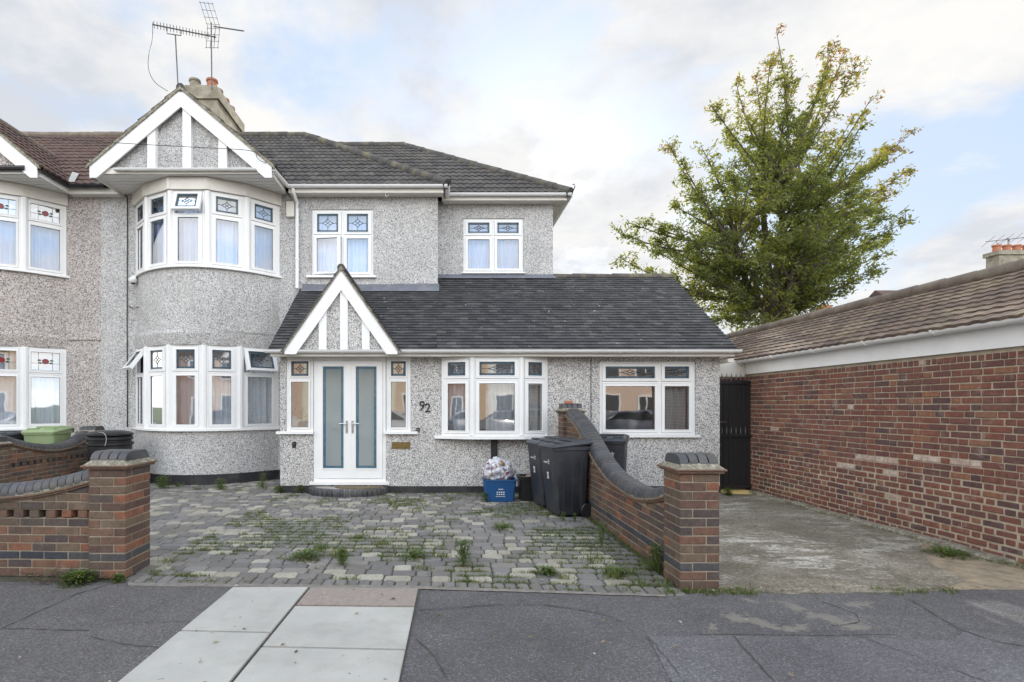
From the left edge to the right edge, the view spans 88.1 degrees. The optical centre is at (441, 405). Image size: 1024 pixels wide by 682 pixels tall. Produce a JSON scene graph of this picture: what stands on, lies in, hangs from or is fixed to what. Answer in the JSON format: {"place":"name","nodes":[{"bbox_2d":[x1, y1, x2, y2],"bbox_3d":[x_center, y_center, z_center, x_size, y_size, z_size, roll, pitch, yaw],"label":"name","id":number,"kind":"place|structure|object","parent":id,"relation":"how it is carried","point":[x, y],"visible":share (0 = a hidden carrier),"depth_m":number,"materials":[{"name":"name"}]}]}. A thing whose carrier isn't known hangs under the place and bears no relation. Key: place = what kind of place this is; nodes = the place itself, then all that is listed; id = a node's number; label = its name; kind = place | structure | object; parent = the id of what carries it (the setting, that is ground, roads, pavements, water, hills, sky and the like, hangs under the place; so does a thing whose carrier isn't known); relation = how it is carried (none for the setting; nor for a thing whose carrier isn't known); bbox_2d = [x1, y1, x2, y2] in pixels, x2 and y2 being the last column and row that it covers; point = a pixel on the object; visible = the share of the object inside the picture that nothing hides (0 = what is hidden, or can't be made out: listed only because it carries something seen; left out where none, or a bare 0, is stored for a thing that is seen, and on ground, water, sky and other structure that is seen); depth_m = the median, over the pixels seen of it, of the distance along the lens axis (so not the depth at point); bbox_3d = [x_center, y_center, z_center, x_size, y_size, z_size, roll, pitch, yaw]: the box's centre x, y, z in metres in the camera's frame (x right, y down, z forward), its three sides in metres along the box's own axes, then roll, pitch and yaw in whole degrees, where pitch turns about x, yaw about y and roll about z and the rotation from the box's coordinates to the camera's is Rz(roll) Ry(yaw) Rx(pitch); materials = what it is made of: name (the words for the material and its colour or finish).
{"place":"outdoors","nodes":[
{"label":"outdoors","id":0,"kind":"place"},
{"bbox_2d":[0,479,1023,596],"bbox_3d":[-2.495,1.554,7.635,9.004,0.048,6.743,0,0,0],"label":"driveway","id":1,"kind":"structure","parent":0,"point":[177,521],"depth_m":5.94,"materials":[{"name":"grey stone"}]},
{"bbox_2d":[0,430,23,440],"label":"wheelie bin","id":2,"kind":"object","parent":1,"relation":"on","point":[16,434],"visible":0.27,"depth_m":9.94,"materials":[{"name":"plastic"}]},
{"bbox_2d":[21,426,73,443],"bbox_3d":[-7.663,0.968,10.248,0.610,1.145,0.732,0,0,-6],"label":"wheelie bin","id":3,"kind":"object","parent":1,"relation":"on","point":[46,434],"visible":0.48,"depth_m":9.95,"materials":[{"name":"green plastic"}]},
{"bbox_2d":[0,426,104,482],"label":"garden wall","id":4,"kind":"structure","parent":1,"relation":"on","point":[22,461],"depth_m":9.22,"materials":[{"name":"brick"}]},
{"bbox_2d":[0,118,123,436],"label":"neighbour house","id":5,"kind":"structure","parent":1,"relation":"on","point":[43,311],"depth_m":10.96,"materials":[{"name":"grey concrete"}]},
{"bbox_2d":[0,203,58,270],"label":"curtain","id":6,"kind":"object","parent":5,"relation":"hanging from","point":[45,248],"visible":0.46,"depth_m":10.79,"materials":[{"name":"white fabric"}]},
{"bbox_2d":[0,353,60,426],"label":"curtain","id":7,"kind":"object","parent":5,"relation":"hanging from","point":[44,400],"visible":0.58,"depth_m":10.80,"materials":[{"name":"white fabric"}]},
{"bbox_2d":[0,346,65,430],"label":"bay window","id":8,"kind":"structure","parent":5,"relation":"in","point":[22,373],"depth_m":10.56,"materials":[{"name":"white plastic"}]},
{"bbox_2d":[0,194,69,277],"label":"bay window","id":9,"kind":"structure","parent":5,"relation":"in","point":[23,220],"depth_m":10.59,"materials":[{"name":"white plastic"}]},
{"bbox_2d":[0,449,156,577],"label":"garden wall","id":10,"kind":"structure","parent":1,"relation":"on","point":[95,514],"depth_m":4.74,"materials":[{"name":"brick"}]},
{"bbox_2d":[85,430,133,461],"bbox_3d":[-6.220,0.998,9.850,0.780,1.085,0.780,0,0,0],"label":"wheelie bin","id":11,"kind":"object","parent":1,"relation":"on","point":[116,439],"visible":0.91,"depth_m":9.56,"materials":[{"name":"black plastic"}]},
{"bbox_2d":[110,571,127,584],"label":"weed","id":12,"kind":"object","parent":1,"relation":"on","point":[119,577],"visible":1,"depth_m":4.59,"materials":[{"name":"green plant"}]},
{"bbox_2d":[154,474,172,487],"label":"weed","id":13,"kind":"object","parent":1,"relation":"on","point":[164,484],"visible":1,"depth_m":9.79,"materials":[{"name":"green plant"}]},
{"bbox_2d":[212,478,227,489],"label":"weed","id":14,"kind":"object","parent":1,"relation":"on","point":[220,482],"visible":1,"depth_m":9.62,"materials":[{"name":"green plant"}]},
{"bbox_2d":[257,473,266,487],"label":"weed","id":15,"kind":"object","parent":1,"relation":"on","point":[262,486],"visible":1,"depth_m":9.70,"materials":[{"name":"green plant"}]},
{"bbox_2d":[272,486,284,492],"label":"weed","id":16,"kind":"object","parent":1,"relation":"on","point":[278,488],"visible":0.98,"depth_m":9.25,"materials":[{"name":"green plant"}]},
{"bbox_2d":[291,548,326,562],"bbox_3d":[-1.362,1.488,5.269,0.377,0.105,0.362,0,0,12],"label":"weed","id":17,"kind":"object","parent":1,"relation":"on","point":[303,553],"visible":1,"depth_m":5.27,"materials":[{"name":"green plant"}]},
{"bbox_2d":[336,548,349,564],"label":"weed","id":18,"kind":"object","parent":1,"relation":"on","point":[342,554],"visible":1,"depth_m":5.05,"materials":[{"name":"green plant"}]},
{"bbox_2d":[308,486,388,497],"bbox_3d":[-1.642,1.475,9.050,1.420,0.130,0.460,0,0,0],"label":"door step","id":19,"kind":"object","parent":1,"relation":"on","point":[327,491],"depth_m":8.90,"materials":[{"name":"brick"}]},
{"bbox_2d":[335,486,382,488],"bbox_3d":[-1.442,1.413,9.070,0.840,0.014,0.260,0,0,0],"label":"door mat","id":20,"kind":"object","parent":19,"relation":"on","point":[354,487],"depth_m":9.05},
{"bbox_2d":[400,548,425,561],"bbox_3d":[-0.269,1.495,5.294,0.347,0.091,0.315,0,0,0],"label":"weed","id":21,"kind":"object","parent":1,"relation":"on","point":[414,553],"visible":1,"depth_m":5.29,"materials":[{"name":"green plant"}]},
{"bbox_2d":[84,77,742,493],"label":"house","id":22,"kind":"structure","parent":1,"relation":"on","point":[360,367],"depth_m":10.22,"materials":[{"name":"grey stone"}]},
{"bbox_2d":[92,178,127,426],"bbox_3d":[-6.797,-2.075,10.692,0.169,5.038,0.783,0,0,19],"label":"drainpipe","id":23,"kind":"object","parent":22,"relation":"attached to","point":[127,306],"visible":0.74,"depth_m":11.02,"materials":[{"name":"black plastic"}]},
{"bbox_2d":[0,133,265,162],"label":"cable","id":24,"kind":"object","parent":22,"relation":"attached to","point":[132,143],"visible":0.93,"depth_m":9.61,"materials":[{"name":"black rubber"}]},
{"bbox_2d":[153,21,215,83],"bbox_3d":[-6.845,-9.349,14.018,1.522,1.490,0.203,0,0,-23],"label":"tv aerial","id":25,"kind":"object","parent":22,"relation":"attached to","point":[186,31],"visible":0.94,"depth_m":13.98,"materials":[{"name":"grey metal"}]},
{"bbox_2d":[148,22,166,90],"bbox_3d":[-7.226,-8.901,13.292,1.052,2.214,0.188,0,0,43],"label":"cable","id":26,"kind":"object","parent":25,"relation":"hanging from","point":[148,56],"visible":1,"depth_m":13.58,"materials":[{"name":"black rubber"}]},
{"bbox_2d":[122,345,279,430],"bbox_3d":[-4.970,-0.350,10.609,3.204,1.680,0.984,0,0,0],"label":"bay window","id":27,"kind":"structure","parent":22,"relation":"in","point":[157,386],"depth_m":10.40,"materials":[{"name":"white plastic"}]},
{"bbox_2d":[134,190,281,277],"bbox_3d":[-4.925,-3.445,10.583,3.144,1.510,1.031,0,0,0],"label":"bay window","id":28,"kind":"structure","parent":22,"relation":"in","point":[173,200],"depth_m":10.41,"materials":[{"name":"white plastic"}]},
{"bbox_2d":[154,199,271,269],"bbox_3d":[-4.920,-3.470,10.736,2.832,1.420,0.852,0,0,0],"label":"curtain","id":29,"kind":"object","parent":22,"relation":"hanging from","point":[226,241],"visible":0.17,"depth_m":10.53,"materials":[{"name":"white fabric"}]},
{"bbox_2d":[199,2,243,88],"bbox_3d":[-5.883,-9.561,13.767,1.531,2.341,0.780,0,0,42],"label":"tv aerial","id":30,"kind":"object","parent":22,"relation":"attached to","point":[215,28],"visible":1,"depth_m":13.89,"materials":[{"name":"grey metal"}]},
{"bbox_2d":[178,352,272,426],"bbox_3d":[-4.943,-0.380,10.762,2.783,1.600,0.859,0,0,0],"label":"curtain","id":31,"kind":"object","parent":22,"relation":"hanging from","point":[259,399],"visible":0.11,"depth_m":10.54,"materials":[{"name":"white fabric"}]},
{"bbox_2d":[292,405,307,426],"bbox_3d":[-2.582,0.217,9.481,0.544,0.485,0.297,0,0,0],"label":"pot plant","id":32,"kind":"object","parent":22,"relation":"in","point":[297,413],"visible":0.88,"depth_m":9.43,"materials":[{"name":"beige plant"}]},
{"bbox_2d":[317,360,350,477],"bbox_3d":[-1.904,0.237,9.294,0.608,2.085,0.131,0,0,0],"label":"door","id":33,"kind":"structure","parent":22,"relation":"in","point":[323,471],"depth_m":9.29,"materials":[{"name":"white plastic"}]},
{"bbox_2d":[306,210,375,277],"bbox_3d":[-2.109,-3.418,11.061,1.454,1.445,0.178,0,0,0],"label":"window","id":34,"kind":"structure","parent":22,"relation":"in","point":[342,230],"depth_m":11.06,"materials":[{"name":"white plastic"}]},
{"bbox_2d":[318,216,367,271],"bbox_3d":[-2.089,-3.440,11.218,1.294,1.360,0.094,0,0,0],"label":"curtain","id":35,"kind":"object","parent":22,"relation":"hanging from","point":[357,255],"visible":0.38,"depth_m":11.22,"materials":[{"name":"white fabric"}]},
{"bbox_2d":[326,371,370,466],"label":"door glass panels","id":36,"kind":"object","parent":22,"relation":"in","point":[333,378],"depth_m":10.06,"materials":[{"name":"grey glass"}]},
{"bbox_2d":[351,361,382,477],"bbox_3d":[-1.336,0.237,9.294,0.578,2.085,0.131,0,0,0],"label":"door","id":37,"kind":"structure","parent":22,"relation":"in","point":[357,471],"depth_m":9.29,"materials":[{"name":"white plastic"}]},
{"bbox_2d":[449,364,465,429],"bbox_3d":[0.300,-0.175,9.296,0.562,1.330,0.099,0,0,16],"label":"curtain","id":38,"kind":"object","parent":22,"relation":"hanging from","point":[456,406],"visible":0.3,"depth_m":9.31,"materials":[{"name":"white fabric"}]},
{"bbox_2d":[468,225,517,267],"bbox_3d":[1.141,-3.540,11.718,1.324,1.160,0.097,0,0,0],"label":"curtain","id":39,"kind":"object","parent":22,"relation":"hanging from","point":[478,253],"visible":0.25,"depth_m":11.72,"materials":[{"name":"white fabric"}]},
{"bbox_2d":[462,219,524,273],"bbox_3d":[1.141,-3.520,11.575,1.384,1.220,0.150,0,0,0],"label":"window","id":40,"kind":"structure","parent":22,"relation":"in","point":[493,234],"depth_m":11.56,"materials":[{"name":"white plastic"}]},
{"bbox_2d":[434,356,554,458],"bbox_3d":[0.936,0.043,9.190,2.157,1.887,0.320,0,0,0],"label":"bow window","id":41,"kind":"structure","parent":22,"relation":"in","point":[472,365],"depth_m":9.10,"materials":[{"name":"white plastic"}]},
{"bbox_2d":[486,364,513,429],"bbox_3d":[0.960,-0.175,9.299,0.854,1.330,0.101,0,0,0],"label":"curtain","id":42,"kind":"object","parent":22,"relation":"hanging from","point":[499,406],"visible":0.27,"depth_m":9.30,"materials":[{"name":"white fabric"}]},
{"bbox_2d":[525,364,539,429],"bbox_3d":[1.590,-0.175,9.303,0.516,1.330,0.091,0,0,-19],"label":"curtain","id":43,"kind":"object","parent":22,"relation":"hanging from","point":[533,406],"visible":0.2,"depth_m":9.31,"materials":[{"name":"white fabric"}]},
{"bbox_2d":[600,362,699,436],"bbox_3d":[3.667,-0.117,9.320,1.771,1.345,0.160,0,0,0],"label":"window","id":44,"kind":"structure","parent":22,"relation":"in","point":[659,379],"depth_m":9.32,"materials":[{"name":"white plastic"}]},
{"bbox_2d":[665,387,686,428],"bbox_3d":[4.231,0.015,9.469,0.420,0.950,0.100,0,0,0],"label":"curtain","id":45,"kind":"object","parent":22,"relation":"hanging from","point":[675,407],"visible":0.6,"depth_m":9.47,"materials":[{"name":"white fabric"}]},
{"bbox_2d":[720,373,750,488],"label":"side gate","id":46,"kind":"structure","parent":22,"relation":"attached to","point":[735,435],"depth_m":9.52,"materials":[{"name":"black metal"}]},
{"bbox_2d":[453,538,472,565],"bbox_3d":[0.210,1.404,5.033,0.232,0.272,0.225,0,0,0],"label":"weed","id":47,"kind":"object","parent":1,"relation":"on","point":[462,549],"visible":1,"depth_m":5.01,"materials":[{"name":"green plant"}]},
{"bbox_2d":[480,492,488,500],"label":"weed","id":48,"kind":"object","parent":1,"relation":"on","point":[484,496],"visible":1,"depth_m":8.41,"materials":[{"name":"green plant"}]},
{"bbox_2d":[481,477,517,501],"bbox_3d":[0.940,1.360,8.580,0.550,0.360,0.430,0,0,0],"label":"recycling box","id":49,"kind":"object","parent":1,"relation":"on","point":[499,490],"visible":0.9,"depth_m":8.40,"materials":[{"name":"blue plastic"}]},
{"bbox_2d":[481,456,515,479],"bbox_3d":[0.916,1.038,8.580,0.498,0.424,0.422,0,0,32],"label":"rubbish bag","id":50,"kind":"object","parent":49,"relation":"in","point":[496,468],"visible":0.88,"depth_m":8.45,"materials":[{"name":"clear plastic"}]},
{"bbox_2d":[488,522,513,529],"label":"weed","id":51,"kind":"object","parent":1,"relation":"on","point":[501,525],"visible":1,"depth_m":6.55,"materials":[{"name":"green plant"}]},
{"bbox_2d":[516,474,532,500],"bbox_3d":[1.420,1.335,8.620,0.340,0.410,0.370,0,0,0],"label":"storage tub","id":52,"kind":"object","parent":1,"relation":"on","point":[525,493],"visible":0.59,"depth_m":8.46,"materials":[{"name":"black plastic"}]},
{"bbox_2d":[535,565,557,576],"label":"weed","id":53,"kind":"object","parent":1,"relation":"on","point":[547,570],"visible":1,"depth_m":4.79,"materials":[{"name":"green plant"}]},
{"bbox_2d":[525,436,571,505],"bbox_3d":[1.685,1.005,8.056,0.662,1.070,0.525,0,0,-14],"label":"wheelie bin","id":54,"kind":"object","parent":1,"relation":"on","point":[536,471],"visible":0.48,"depth_m":7.94,"materials":[{"name":"plastic"}]},
{"bbox_2d":[538,438,592,517],"bbox_3d":[1.760,1.005,7.406,0.662,1.070,0.525,0,0,-14],"label":"wheelie bin","id":55,"kind":"object","parent":1,"relation":"on","point":[564,465],"visible":0.96,"depth_m":7.20,"materials":[{"name":"plastic"}]},
{"bbox_2d":[596,519,608,544],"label":"weed","id":56,"kind":"object","parent":1,"relation":"on","point":[602,533],"visible":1,"depth_m":5.74,"materials":[{"name":"green plant"}]},
{"bbox_2d":[603,563,626,578],"bbox_3d":[1.566,1.498,4.755,0.256,0.089,0.252,0,0,0],"label":"weed","id":57,"kind":"object","parent":1,"relation":"on","point":[621,570],"visible":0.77,"depth_m":4.76,"materials":[{"name":"green plant"}]},
{"bbox_2d":[555,404,726,588],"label":"garden wall","id":58,"kind":"structure","parent":1,"relation":"on","point":[676,515],"depth_m":4.67,"materials":[{"name":"brick"}]},
{"bbox_2d":[643,543,663,569],"bbox_3d":[1.992,1.405,4.892,0.220,0.270,0.222,0,0,0],"label":"weed","id":59,"kind":"object","parent":1,"relation":"on","point":[653,552],"visible":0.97,"depth_m":4.88,"materials":[{"name":"green plant"}]},
{"bbox_2d":[609,23,923,331],"bbox_3d":[10.816,-5.387,17.086,10.840,13.982,5.623,0,0,12],"label":"tree","id":60,"kind":"object","parent":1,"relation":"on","point":[803,256],"visible":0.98,"depth_m":16.23,"materials":[{"name":"green plant"}]},
{"bbox_2d":[869,244,1023,296],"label":"brick house","id":61,"kind":"structure","parent":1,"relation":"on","point":[997,255],"depth_m":25.15,"materials":[{"name":"brown tile"}]},
{"bbox_2d":[983,234,1023,245],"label":"tv aerial","id":62,"kind":"object","parent":61,"relation":"attached to","point":[1008,240],"visible":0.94,"depth_m":25.23,"materials":[{"name":"grey metal"}]},
{"bbox_2d":[0,582,1023,681],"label":"pavement","id":63,"kind":"structure","parent":0,"point":[563,640],"depth_m":3.65,"materials":[{"name":"grey asphalt"}]},
{"bbox_2d":[8,564,106,585],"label":"dead twigs","id":64,"kind":"object","parent":63,"relation":"on","point":[53,577],"visible":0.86,"depth_m":4.57,"materials":[{"name":"brown plant"}]},
{"bbox_2d":[55,568,98,588],"bbox_3d":[-3.169,1.481,4.556,0.341,0.117,0.341,0,0,0],"label":"weed","id":65,"kind":"object","parent":63,"relation":"on","point":[79,576],"visible":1,"depth_m":4.53,"materials":[{"name":"green plant"}]},
{"bbox_2d":[0,585,232,681],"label":"old asphalt","id":66,"kind":"structure","parent":63,"relation":"on","point":[73,653],"depth_m":3.65,"materials":[{"name":"grey asphalt"}]},
{"bbox_2d":[118,587,420,681],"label":"paving slabs","id":67,"kind":"structure","parent":63,"relation":"on","point":[330,635],"depth_m":3.42,"materials":[{"name":"grey concrete"}]},
{"bbox_2d":[128,582,664,595],"bbox_3d":[-0.453,1.534,4.425,4.547,0.001,0.146,0,0,3],"label":"joint strip","id":68,"kind":"object","parent":63,"relation":"on","point":[334,586],"visible":0.93,"depth_m":4.46,"materials":[{"name":"grey concrete"}]},
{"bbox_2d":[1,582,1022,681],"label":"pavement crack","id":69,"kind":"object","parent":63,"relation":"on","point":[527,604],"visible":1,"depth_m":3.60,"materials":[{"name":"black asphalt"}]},
{"bbox_2d":[698,597,908,634],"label":"patched asphalt","id":70,"kind":"structure","parent":63,"relation":"on","point":[784,615],"depth_m":3.83,"materials":[{"name":"grey asphalt"}]},
{"bbox_2d":[648,629,1023,681],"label":"worn asphalt","id":71,"kind":"structure","parent":63,"relation":"on","point":[731,659],"depth_m":3.18,"materials":[{"name":"grey asphalt"}]},
{"bbox_2d":[0,0,1023,333],"label":"sky","id":72,"kind":"structure","parent":0,"point":[585,94],"materials":[{"name":"white"}]},
{"bbox_2d":[702,488,964,593],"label":"concrete drive","id":73,"kind":"structure","parent":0,"point":[849,553],"depth_m":5.42,"materials":[{"name":"grey concrete"}]},
{"bbox_2d":[600,433,628,471],"bbox_3d":[2.831,1.005,8.743,0.525,1.070,0.662,0,0,25],"label":"wheelie bin","id":74,"kind":"object","parent":73,"relation":"on","point":[616,444],"visible":0.31,"depth_m":8.45,"materials":[{"name":"plastic"}]},
{"bbox_2d":[722,488,732,495],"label":"weed","id":75,"kind":"object","parent":73,"relation":"on","point":[726,490],"visible":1,"depth_m":9.01,"materials":[{"name":"green plant"}]},
{"bbox_2d":[721,489,751,493],"bbox_3d":[5.260,1.528,9.340,0.600,0.001,0.520,0,0,0],"label":"yellow threshold","id":76,"kind":"object","parent":73,"relation":"on","point":[739,491],"visible":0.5,"depth_m":9.38,"materials":[{"name":"paint"}]},
{"bbox_2d":[748,491,1015,563],"bbox_3d":[5.501,1.524,7.199,0.199,0.075,4.200,0,0,0],"label":"concrete haunch","id":77,"kind":"object","parent":73,"relation":"on","point":[977,554],"visible":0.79,"depth_m":6.18,"materials":[{"name":"grey concrete"}]},
{"bbox_2d":[720,259,1023,564],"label":"garage","id":78,"kind":"structure","parent":0,"point":[903,408],"depth_m":6.53,"materials":[{"name":"brick"}]},
{"bbox_2d":[720,360,744,376],"bbox_3d":[5.256,-0.690,9.680,0.648,0.300,0.040,0,0,0],"label":"header board","id":79,"kind":"object","parent":78,"relation":"attached to","point":[734,368],"visible":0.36,"depth_m":9.66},
{"bbox_2d":[919,542,1023,589],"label":"concrete apron","id":80,"kind":"object","parent":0,"point":[979,573],"visible":0.27,"depth_m":4.85,"materials":[{"name":"beige concrete"}]},
{"bbox_2d":[920,545,976,559],"bbox_3d":[5.221,1.501,5.414,0.478,0.084,0.457,0,0,0],"label":"weed","id":81,"kind":"object","parent":80,"relation":"on","point":[947,551],"visible":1,"depth_m":5.39,"materials":[{"name":"green plant"}]}
]}

